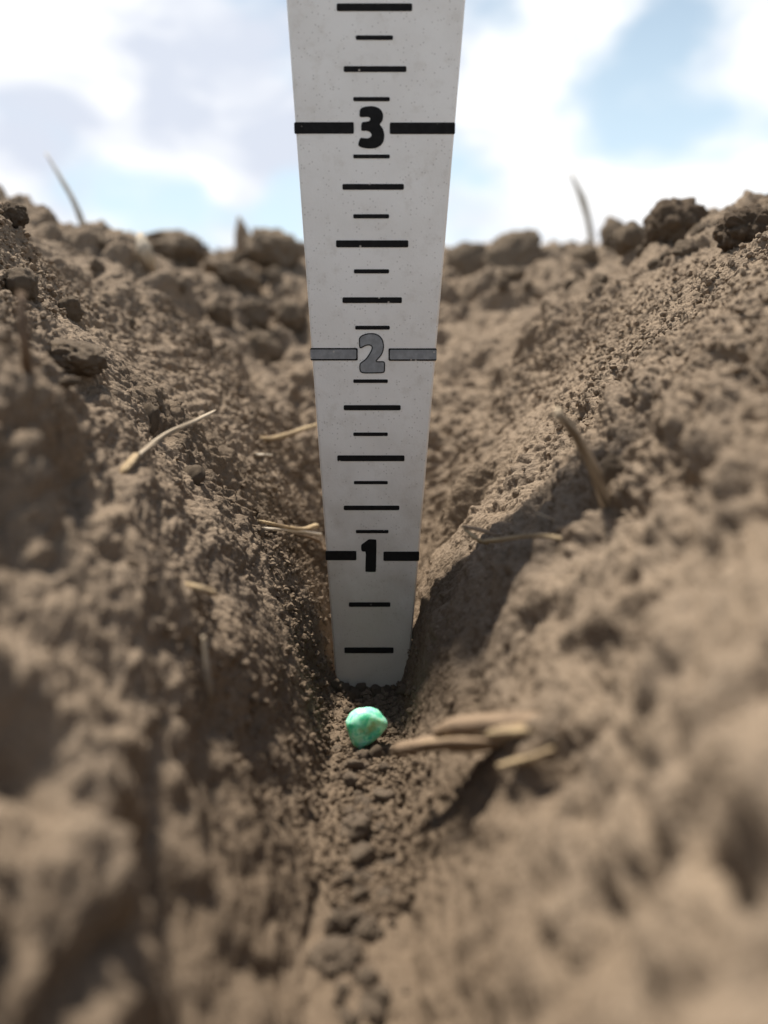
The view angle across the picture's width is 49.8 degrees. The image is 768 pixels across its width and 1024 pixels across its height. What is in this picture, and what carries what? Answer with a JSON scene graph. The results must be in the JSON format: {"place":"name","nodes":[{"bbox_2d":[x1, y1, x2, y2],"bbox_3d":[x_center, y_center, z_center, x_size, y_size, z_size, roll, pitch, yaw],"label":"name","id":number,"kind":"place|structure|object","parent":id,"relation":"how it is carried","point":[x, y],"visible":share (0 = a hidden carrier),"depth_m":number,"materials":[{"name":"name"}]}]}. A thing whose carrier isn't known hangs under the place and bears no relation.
{"place":"outdoors","nodes":[
{"label":"outdoors","id":0,"kind":"place"},
{"bbox_2d":[0,185,767,1023],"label":"ground","id":1,"kind":"structure","parent":0,"point":[606,863],"depth_m":0.06,"materials":[{"name":"soil"}]},
{"bbox_2d":[2,202,29,228],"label":"soil clod","id":2,"kind":"object","parent":1,"relation":"on","point":[15,214],"visible":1,"depth_m":0.11,"materials":[{"name":"soil"}]},
{"bbox_2d":[4,266,38,303],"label":"soil clod","id":3,"kind":"object","parent":1,"relation":"on","point":[22,279],"visible":0.91,"depth_m":0.10,"materials":[{"name":"soil"}]},
{"bbox_2d":[17,291,32,374],"bbox_3d":[-0.028,-0.013,0.064,0.002,0.008,0.003,4,21,-1],"label":"root","id":4,"kind":"object","parent":1,"relation":"on","point":[24,343],"visible":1,"depth_m":0.06,"materials":[{"name":"plant"}]},
{"bbox_2d":[45,152,85,224],"bbox_3d":[-0.076,-0.076,0.200,0.002,0.024,0.003,-25,1,27],"label":"grass blade","id":5,"kind":"object","parent":1,"relation":"on","point":[79,215],"depth_m":0.20,"materials":[{"name":"plant"}]},
{"bbox_2d":[58,296,84,322],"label":"soil clod","id":6,"kind":"object","parent":1,"relation":"on","point":[74,309],"visible":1,"depth_m":0.11,"materials":[{"name":"soil"}]},
{"bbox_2d":[49,338,108,376],"bbox_3d":[-0.034,-0.017,0.091,0.008,0.004,0.009,-3,23,-37],"label":"soil clod","id":7,"kind":"object","parent":1,"relation":"on","point":[77,357],"visible":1,"depth_m":0.09,"materials":[{"name":"soil"}]},
{"bbox_2d":[89,257,105,272],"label":"soil clod","id":8,"kind":"object","parent":1,"relation":"on","point":[97,265],"visible":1,"depth_m":0.15,"materials":[{"name":"soil"}]},
{"bbox_2d":[98,238,106,249],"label":"soil clod","id":9,"kind":"object","parent":1,"relation":"on","point":[102,244],"visible":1,"depth_m":0.17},
{"bbox_2d":[99,299,110,307],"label":"soil clod","id":10,"kind":"object","parent":1,"relation":"on","point":[105,303],"visible":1,"depth_m":0.13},
{"bbox_2d":[127,316,135,329],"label":"soil clod","id":11,"kind":"object","parent":1,"relation":"on","point":[132,321],"visible":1,"depth_m":0.14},
{"bbox_2d":[136,231,154,272],"bbox_3d":[-0.052,-0.056,0.181,0.004,0.010,0.005,-5,36,1],"label":"chaff flake","id":12,"kind":"object","parent":1,"relation":"on","point":[144,251],"visible":1,"depth_m":0.18,"materials":[{"name":"plant"}]},
{"bbox_2d":[144,402,159,434],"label":"soil clod","id":13,"kind":"object","parent":1,"relation":"on","point":[152,411],"visible":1,"depth_m":0.10,"materials":[{"name":"soil"}]},
{"bbox_2d":[119,410,216,473],"bbox_3d":[-0.022,-0.007,0.085,0.003,0.002,0.018,5,29,23],"label":"straw","id":14,"kind":"object","parent":1,"relation":"on","point":[133,459],"visible":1,"depth_m":0.08,"materials":[{"name":"plant"}]},
{"bbox_2d":[145,229,210,266],"bbox_3d":[-0.064,-0.079,0.249,0.020,0.013,0.020,5,14,20],"label":"soil clod","id":15,"kind":"object","parent":1,"relation":"on","point":[176,245],"visible":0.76,"depth_m":0.24,"materials":[{"name":"soil"}]},
{"bbox_2d":[178,278,187,291],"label":"soil clod","id":16,"kind":"object","parent":1,"relation":"on","point":[182,285],"visible":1,"depth_m":0.18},
{"bbox_2d":[186,257,196,269],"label":"soil clod","id":17,"kind":"object","parent":1,"relation":"on","point":[191,265],"visible":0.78,"depth_m":0.25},
{"bbox_2d":[183,464,205,484],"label":"soil clod","id":18,"kind":"object","parent":1,"relation":"on","point":[196,473],"visible":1,"depth_m":0.10,"materials":[{"name":"soil"}]},
{"bbox_2d":[185,582,219,597],"bbox_3d":[-0.017,0.007,0.074,0.005,0.001,0.002,11,18,31],"label":"straw","id":19,"kind":"object","parent":1,"relation":"on","point":[207,590],"visible":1,"depth_m":0.07,"materials":[{"name":"plant"}]},
{"bbox_2d":[201,635,213,704],"bbox_3d":[-0.015,0.013,0.070,0.001,0.006,0.001,-8,-3,1],"label":"root","id":20,"kind":"object","parent":1,"relation":"on","point":[207,673],"visible":1,"depth_m":0.07,"materials":[{"name":"plant"}]},
{"bbox_2d":[207,302,233,325],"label":"soil clod","id":21,"kind":"object","parent":1,"relation":"on","point":[220,313],"visible":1,"depth_m":0.19,"materials":[{"name":"soil"}]},
{"bbox_2d":[201,258,264,294],"bbox_3d":[-0.042,-0.065,0.233,0.017,0.010,0.020,24,8,36],"label":"soil clod","id":22,"kind":"object","parent":1,"relation":"on","point":[239,279],"visible":0.88,"depth_m":0.23,"materials":[{"name":"soil"}]},
{"bbox_2d":[230,251,246,265],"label":"soil clod","id":23,"kind":"object","parent":1,"relation":"on","point":[238,258],"visible":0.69,"depth_m":0.25,"materials":[{"name":"soil"}]},
{"bbox_2d":[234,216,249,258],"bbox_3d":[-0.046,-0.088,0.276,0.007,0.022,0.005,-11,3,2],"label":"chaff flake","id":24,"kind":"object","parent":1,"relation":"on","point":[241,231],"visible":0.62,"depth_m":0.28,"materials":[{"name":"plant"}]},
{"bbox_2d":[245,321,252,329],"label":"soil clod","id":25,"kind":"object","parent":1,"relation":"on","point":[248,325],"visible":1,"depth_m":0.20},
{"bbox_2d":[240,298,269,331],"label":"soil clod","id":26,"kind":"object","parent":1,"relation":"on","point":[255,311],"visible":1,"depth_m":0.20,"materials":[{"name":"soil"}]},
{"bbox_2d":[253,453,273,456],"bbox_3d":[-0.019,-0.009,0.131,0.001,0.001,0.010,1,3,7],"label":"straw","id":27,"kind":"object","parent":1,"relation":"on","point":[261,454],"visible":1,"depth_m":0.13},
{"bbox_2d":[245,329,284,362],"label":"soil clod","id":28,"kind":"object","parent":1,"relation":"on","point":[264,345],"visible":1,"depth_m":0.19,"materials":[{"name":"soil"}]},
{"bbox_2d":[262,357,270,364],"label":"soil clod","id":29,"kind":"object","parent":1,"relation":"on","point":[266,360],"visible":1,"depth_m":0.19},
{"bbox_2d":[268,305,275,317],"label":"soil clod","id":30,"kind":"object","parent":1,"relation":"on","point":[272,309],"visible":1,"depth_m":0.21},
{"bbox_2d":[242,227,303,269],"bbox_3d":[-0.034,-0.080,0.252,0.019,0.014,0.016,-7,15,-29],"label":"soil clod","id":31,"kind":"object","parent":1,"relation":"on","point":[265,248],"visible":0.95,"depth_m":0.25,"materials":[{"name":"soil"}]},
{"bbox_2d":[267,266,282,285],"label":"soil clod","id":32,"kind":"object","parent":1,"relation":"on","point":[274,274],"visible":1,"depth_m":0.23,"materials":[{"name":"soil"}]},
{"bbox_2d":[259,423,316,440],"bbox_3d":[-0.017,-0.013,0.141,0.002,0.002,0.018,11,19,35],"label":"straw","id":33,"kind":"object","parent":1,"relation":"on","point":[285,434],"visible":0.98,"depth_m":0.14,"materials":[{"name":"plant"}]},
{"bbox_2d":[274,297,307,332],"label":"soil clod","id":34,"kind":"object","parent":1,"relation":"on","point":[291,315],"visible":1,"depth_m":0.20,"materials":[{"name":"soil"}]},
{"bbox_2d":[258,520,325,551],"bbox_3d":[-0.013,0.003,0.117,0.003,0.004,0.016,7,-1,27],"label":"straw","id":35,"kind":"object","parent":1,"relation":"on","point":[295,530],"visible":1,"depth_m":0.12,"materials":[{"name":"plant"}]},
{"bbox_2d":[307,935,358,980],"bbox_3d":[-0.004,0.033,0.061,0.004,0.003,0.004,13,18,44],"label":"soil clod","id":36,"kind":"object","parent":1,"relation":"on","point":[330,956],"visible":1,"depth_m":0.06,"materials":[{"name":"soil"}]},
{"bbox_2d":[331,678,339,688],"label":"soil clod","id":37,"kind":"object","parent":1,"relation":"on","point":[335,683],"visible":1,"depth_m":0.11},
{"bbox_2d":[324,908,351,935],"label":"soil clod","id":38,"kind":"object","parent":1,"relation":"on","point":[337,921],"visible":1,"depth_m":0.06,"materials":[{"name":"soil"}]},
{"bbox_2d":[333,993,344,1004],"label":"soil clod","id":39,"kind":"object","parent":1,"relation":"on","point":[338,999],"visible":1,"depth_m":0.06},
{"bbox_2d":[335,681,344,692],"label":"soil clod","id":40,"kind":"object","parent":1,"relation":"on","point":[339,688],"visible":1,"depth_m":0.11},
{"bbox_2d":[335,980,349,993],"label":"soil clod","id":41,"kind":"object","parent":1,"relation":"on","point":[341,988],"visible":1,"depth_m":0.06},
{"bbox_2d":[343,682,349,690],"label":"soil clod","id":42,"kind":"object","parent":1,"relation":"on","point":[346,686],"visible":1,"depth_m":0.11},
{"bbox_2d":[343,707,351,713],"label":"soil clod","id":43,"kind":"object","parent":1,"relation":"on","point":[347,710],"visible":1,"depth_m":0.10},
{"bbox_2d":[341,870,354,885],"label":"soil clod","id":44,"kind":"object","parent":1,"relation":"on","point":[347,877],"visible":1,"depth_m":0.07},
{"bbox_2d":[343,962,354,972],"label":"soil clod","id":45,"kind":"object","parent":1,"relation":"on","point":[349,968],"visible":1,"depth_m":0.06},
{"bbox_2d":[342,771,357,787],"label":"soil clod","id":46,"kind":"object","parent":1,"relation":"on","point":[350,778],"visible":1,"depth_m":0.08,"materials":[{"name":"soil"}]},
{"bbox_2d":[344,805,355,816],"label":"soil clod","id":47,"kind":"object","parent":1,"relation":"on","point":[349,809],"visible":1,"depth_m":0.08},
{"bbox_2d":[347,933,356,940],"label":"soil clod","id":48,"kind":"object","parent":1,"relation":"on","point":[351,936],"visible":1,"depth_m":0.06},
{"bbox_2d":[348,688,359,700],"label":"soil clod","id":49,"kind":"object","parent":1,"relation":"on","point":[353,694],"visible":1,"depth_m":0.11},
{"bbox_2d":[349,1011,360,1023],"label":"soil clod","id":50,"kind":"object","parent":1,"relation":"on","point":[355,1017],"visible":1,"depth_m":0.06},
{"bbox_2d":[343,759,366,770],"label":"soil clod","id":51,"kind":"object","parent":1,"relation":"on","point":[352,764],"visible":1,"depth_m":0.09,"materials":[{"name":"soil"}]},
{"bbox_2d":[352,924,358,937],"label":"soil clod","id":52,"kind":"object","parent":1,"relation":"on","point":[355,928],"visible":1,"depth_m":0.06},
{"bbox_2d":[340,811,371,844],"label":"soil clod","id":53,"kind":"object","parent":1,"relation":"on","point":[356,827],"visible":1,"depth_m":0.07,"materials":[{"name":"soil"}]},
{"bbox_2d":[346,907,365,925],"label":"soil clod","id":54,"kind":"object","parent":1,"relation":"on","point":[357,914],"visible":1,"depth_m":0.07,"materials":[{"name":"soil"}]},
{"bbox_2d":[354,883,363,888],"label":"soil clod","id":55,"kind":"object","parent":1,"relation":"on","point":[358,885],"visible":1,"depth_m":0.07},
{"bbox_2d":[356,952,363,960],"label":"soil clod","id":56,"kind":"object","parent":1,"relation":"on","point":[359,955],"visible":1,"depth_m":0.06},
{"bbox_2d":[355,683,365,692],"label":"soil clod","id":57,"kind":"object","parent":1,"relation":"on","point":[360,687],"visible":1,"depth_m":0.11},
{"bbox_2d":[354,749,369,760],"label":"soil clod","id":58,"kind":"object","parent":1,"relation":"on","point":[361,753],"visible":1,"depth_m":0.09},
{"bbox_2d":[349,841,376,865],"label":"soil clod","id":59,"kind":"object","parent":1,"relation":"on","point":[361,852],"visible":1,"depth_m":0.07,"materials":[{"name":"soil"}]},
{"bbox_2d":[360,874,366,880],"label":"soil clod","id":60,"kind":"object","parent":1,"relation":"on","point":[363,877],"visible":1,"depth_m":0.07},
{"bbox_2d":[361,797,371,807],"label":"soil clod","id":61,"kind":"object","parent":1,"relation":"on","point":[366,801],"visible":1,"depth_m":0.08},
{"bbox_2d":[356,964,378,987],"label":"soil clod","id":62,"kind":"object","parent":1,"relation":"on","point":[367,976],"visible":1,"depth_m":0.06,"materials":[{"name":"soil"}]},
{"bbox_2d":[362,989,372,996],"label":"soil clod","id":63,"kind":"object","parent":1,"relation":"on","point":[368,992],"visible":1,"depth_m":0.06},
{"bbox_2d":[365,1010,374,1021],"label":"soil clod","id":64,"kind":"object","parent":1,"relation":"on","point":[370,1015],"visible":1,"depth_m":0.06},
{"bbox_2d":[366,871,373,881],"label":"soil clod","id":65,"kind":"object","parent":1,"relation":"on","point":[369,876],"visible":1,"depth_m":0.07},
{"bbox_2d":[364,808,375,817],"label":"soil clod","id":66,"kind":"object","parent":1,"relation":"on","point":[370,810],"visible":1,"depth_m":0.08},
{"bbox_2d":[358,994,384,1023],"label":"soil clod","id":67,"kind":"object","parent":1,"relation":"on","point":[374,1006],"visible":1,"depth_m":0.06,"materials":[{"name":"soil"}]},
{"bbox_2d":[370,684,380,696],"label":"soil clod","id":68,"kind":"object","parent":1,"relation":"on","point":[375,689],"visible":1,"depth_m":0.11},
{"bbox_2d":[287,0,464,686],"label":"depth ruler","id":69,"kind":"object","parent":1,"relation":"on","point":[375,87],"visible":0.99,"depth_m":0.10},
{"bbox_2d":[369,744,385,758],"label":"soil clod","id":70,"kind":"object","parent":1,"relation":"on","point":[376,750],"visible":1,"depth_m":0.09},
{"bbox_2d":[374,822,385,832],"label":"soil clod","id":71,"kind":"object","parent":1,"relation":"on","point":[380,825],"visible":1,"depth_m":0.08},
{"bbox_2d":[378,927,384,937],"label":"soil clod","id":72,"kind":"object","parent":1,"relation":"on","point":[381,932],"visible":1,"depth_m":0.06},
{"bbox_2d":[372,983,391,1003],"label":"soil clod","id":73,"kind":"object","parent":1,"relation":"on","point":[382,993],"visible":1,"depth_m":0.06,"materials":[{"name":"soil"}]},
{"bbox_2d":[372,787,393,802],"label":"soil clod","id":74,"kind":"object","parent":1,"relation":"on","point":[381,795],"visible":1,"depth_m":0.08,"materials":[{"name":"soil"}]},
{"bbox_2d":[0,194,767,919],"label":"soil crumbs","id":75,"kind":"object","parent":1,"relation":"on","point":[392,780],"visible":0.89,"depth_m":0.09,"materials":[{"name":"soil"}]},
{"bbox_2d":[346,707,387,749],"bbox_3d":[-0.002,0.024,0.093,0.005,0.005,0.003,5,-2,-11],"label":"corn kernel","id":76,"kind":"object","parent":75,"relation":"on","point":[365,726],"visible":1,"depth_m":0.09,"materials":[{"name":"food"}]},
{"bbox_2d":[378,762,390,774],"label":"soil clod","id":77,"kind":"object","parent":1,"relation":"on","point":[383,767],"visible":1,"depth_m":0.09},
{"bbox_2d":[383,857,391,865],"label":"soil clod","id":78,"kind":"object","parent":1,"relation":"on","point":[386,860],"visible":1,"depth_m":0.07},
{"bbox_2d":[389,919,396,926],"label":"soil clod","id":79,"kind":"object","parent":1,"relation":"on","point":[392,922],"visible":1,"depth_m":0.07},
{"bbox_2d":[391,857,397,866],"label":"soil clod","id":80,"kind":"object","parent":1,"relation":"on","point":[394,862],"visible":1,"depth_m":0.07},
{"bbox_2d":[401,988,409,993],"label":"soil clod","id":81,"kind":"object","parent":1,"relation":"on","point":[404,990],"visible":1,"depth_m":0.06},
{"bbox_2d":[444,241,488,277],"bbox_3d":[0.028,-0.078,0.263,0.018,0.015,0.010,19,-10,3],"label":"soil clod","id":82,"kind":"object","parent":1,"relation":"on","point":[464,259],"visible":0.73,"depth_m":0.26,"materials":[{"name":"soil"}]},
{"bbox_2d":[390,712,566,755],"bbox_3d":[0.007,0.017,0.065,0.005,0.004,0.022,-13,-9,-43],"label":"corn husk","id":83,"kind":"object","parent":1,"relation":"on","point":[476,732],"visible":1,"depth_m":0.06,"materials":[{"name":"plant"}]},
{"bbox_2d":[499,270,507,276],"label":"soil clod","id":84,"kind":"object","parent":1,"relation":"on","point":[504,273],"visible":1,"depth_m":0.23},
{"bbox_2d":[498,276,509,292],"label":"soil clod","id":85,"kind":"object","parent":1,"relation":"on","point":[503,283],"visible":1,"depth_m":0.21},
{"bbox_2d":[462,525,561,545],"bbox_3d":[0.013,0.002,0.080,0.004,0.003,0.016,-5,-1,-24],"label":"straw","id":86,"kind":"object","parent":1,"relation":"on","point":[497,539],"visible":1,"depth_m":0.08,"materials":[{"name":"plant"}]},
{"bbox_2d":[483,228,545,269],"bbox_3d":[0.039,-0.076,0.250,0.020,0.018,0.010,-18,-6,10],"label":"soil clod","id":87,"kind":"object","parent":1,"relation":"on","point":[514,248],"visible":0.82,"depth_m":0.25,"materials":[{"name":"soil"}]},
{"bbox_2d":[507,267,526,280],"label":"soil clod","id":88,"kind":"object","parent":1,"relation":"on","point":[516,273],"visible":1,"depth_m":0.23,"materials":[{"name":"soil"}]},
{"bbox_2d":[496,747,555,768],"bbox_3d":[0.010,0.017,0.059,0.006,0.001,0.001,-30,-11,40],"label":"straw","id":89,"kind":"object","parent":1,"relation":"on","point":[532,757],"visible":1,"depth_m":0.06,"materials":[{"name":"plant"}]},
{"bbox_2d":[523,279,531,291],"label":"soil clod","id":90,"kind":"object","parent":1,"relation":"on","point":[527,285],"visible":1,"depth_m":0.21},
{"bbox_2d":[530,291,540,300],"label":"soil clod","id":91,"kind":"object","parent":1,"relation":"on","point":[536,295],"visible":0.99,"depth_m":0.21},
{"bbox_2d":[534,511,554,520],"bbox_3d":[0.016,0.001,0.081,0.004,0.001,0.001,19,10,-11],"label":"straw","id":92,"kind":"object","parent":1,"relation":"on","point":[544,516],"visible":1,"depth_m":0.08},
{"bbox_2d":[558,244,565,250],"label":"soil clod","id":93,"kind":"object","parent":1,"relation":"on","point":[562,247],"visible":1,"depth_m":0.29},
{"bbox_2d":[563,278,571,289],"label":"soil clod","id":94,"kind":"object","parent":1,"relation":"on","point":[567,284],"visible":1,"depth_m":0.18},
{"bbox_2d":[572,274,584,285],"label":"soil clod","id":95,"kind":"object","parent":1,"relation":"on","point":[577,278],"visible":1,"depth_m":0.18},
{"bbox_2d":[573,269,585,277],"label":"soil clod","id":96,"kind":"object","parent":1,"relation":"on","point":[582,273],"visible":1,"depth_m":0.18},
{"bbox_2d":[551,406,609,508],"bbox_3d":[0.018,-0.004,0.072,0.008,0.011,0.002,-9,16,-35],"label":"twig","id":97,"kind":"object","parent":1,"relation":"on","point":[591,464],"visible":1,"depth_m":0.07,"materials":[{"name":"wood"}]},
{"bbox_2d":[570,173,594,242],"bbox_3d":[0.071,-0.109,0.297,0.004,0.027,0.002,-17,-1,4],"label":"grass blade","id":98,"kind":"object","parent":1,"relation":"on","point":[583,202],"depth_m":0.30,"materials":[{"name":"plant"}]},
{"bbox_2d":[571,245,598,265],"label":"soil clod","id":99,"kind":"object","parent":1,"relation":"on","point":[587,254],"visible":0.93,"depth_m":0.22,"materials":[{"name":"soil"}]},
{"bbox_2d":[584,241,594,245],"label":"soil clod","id":100,"kind":"object","parent":1,"relation":"on","point":[590,243],"visible":0.37,"depth_m":0.30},
{"bbox_2d":[587,283,602,299],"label":"soil clod","id":101,"kind":"object","parent":1,"relation":"on","point":[594,288],"visible":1,"depth_m":0.14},
{"bbox_2d":[591,273,608,286],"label":"soil clod","id":102,"kind":"object","parent":1,"relation":"on","point":[597,278],"visible":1,"depth_m":0.14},
{"bbox_2d":[599,215,623,251],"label":"soil clod","id":103,"kind":"object","parent":1,"relation":"on","point":[607,229],"visible":0.55,"depth_m":0.23,"materials":[{"name":"soil"}]},
{"bbox_2d":[601,452,623,485],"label":"soil clod","id":104,"kind":"object","parent":1,"relation":"on","point":[611,467],"visible":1,"depth_m":0.07,"materials":[{"name":"soil"}]},
{"bbox_2d":[611,220,644,257],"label":"soil clod","id":105,"kind":"object","parent":1,"relation":"on","point":[628,236],"visible":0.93,"depth_m":0.17,"materials":[{"name":"soil"}]},
{"bbox_2d":[635,246,645,257],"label":"soil clod","id":106,"kind":"object","parent":1,"relation":"on","point":[639,250],"visible":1,"depth_m":0.15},
{"bbox_2d":[647,258,661,269],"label":"soil clod","id":107,"kind":"object","parent":1,"relation":"on","point":[652,263],"visible":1,"depth_m":0.14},
{"bbox_2d":[659,250,670,260],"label":"soil clod","id":108,"kind":"object","parent":1,"relation":"on","point":[663,255],"visible":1,"depth_m":0.14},
{"bbox_2d":[642,197,709,248],"bbox_3d":[0.055,-0.053,0.155,0.013,0.012,0.012,8,15,32],"label":"soil clod","id":109,"kind":"object","parent":1,"relation":"on","point":[666,220],"visible":0.72,"depth_m":0.15,"materials":[{"name":"soil"}]},
{"bbox_2d":[672,239,699,256],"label":"soil clod","id":110,"kind":"object","parent":1,"relation":"on","point":[681,248],"visible":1,"depth_m":0.13,"materials":[{"name":"soil"}]},
{"bbox_2d":[690,222,711,236],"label":"soil clod","id":111,"kind":"object","parent":1,"relation":"on","point":[699,228],"visible":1,"depth_m":0.14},
{"bbox_2d":[712,203,767,252],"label":"soil clod","id":112,"kind":"object","parent":1,"relation":"on","point":[735,228],"visible":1,"depth_m":0.11,"materials":[{"name":"soil"}]},
{"bbox_2d":[0,0,767,251],"label":"sky","id":113,"kind":"structure","parent":0,"point":[154,115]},
{"bbox_2d":[523,297,530,302],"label":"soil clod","id":114,"kind":"object","parent":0,"point":[526,300],"visible":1,"depth_m":0.20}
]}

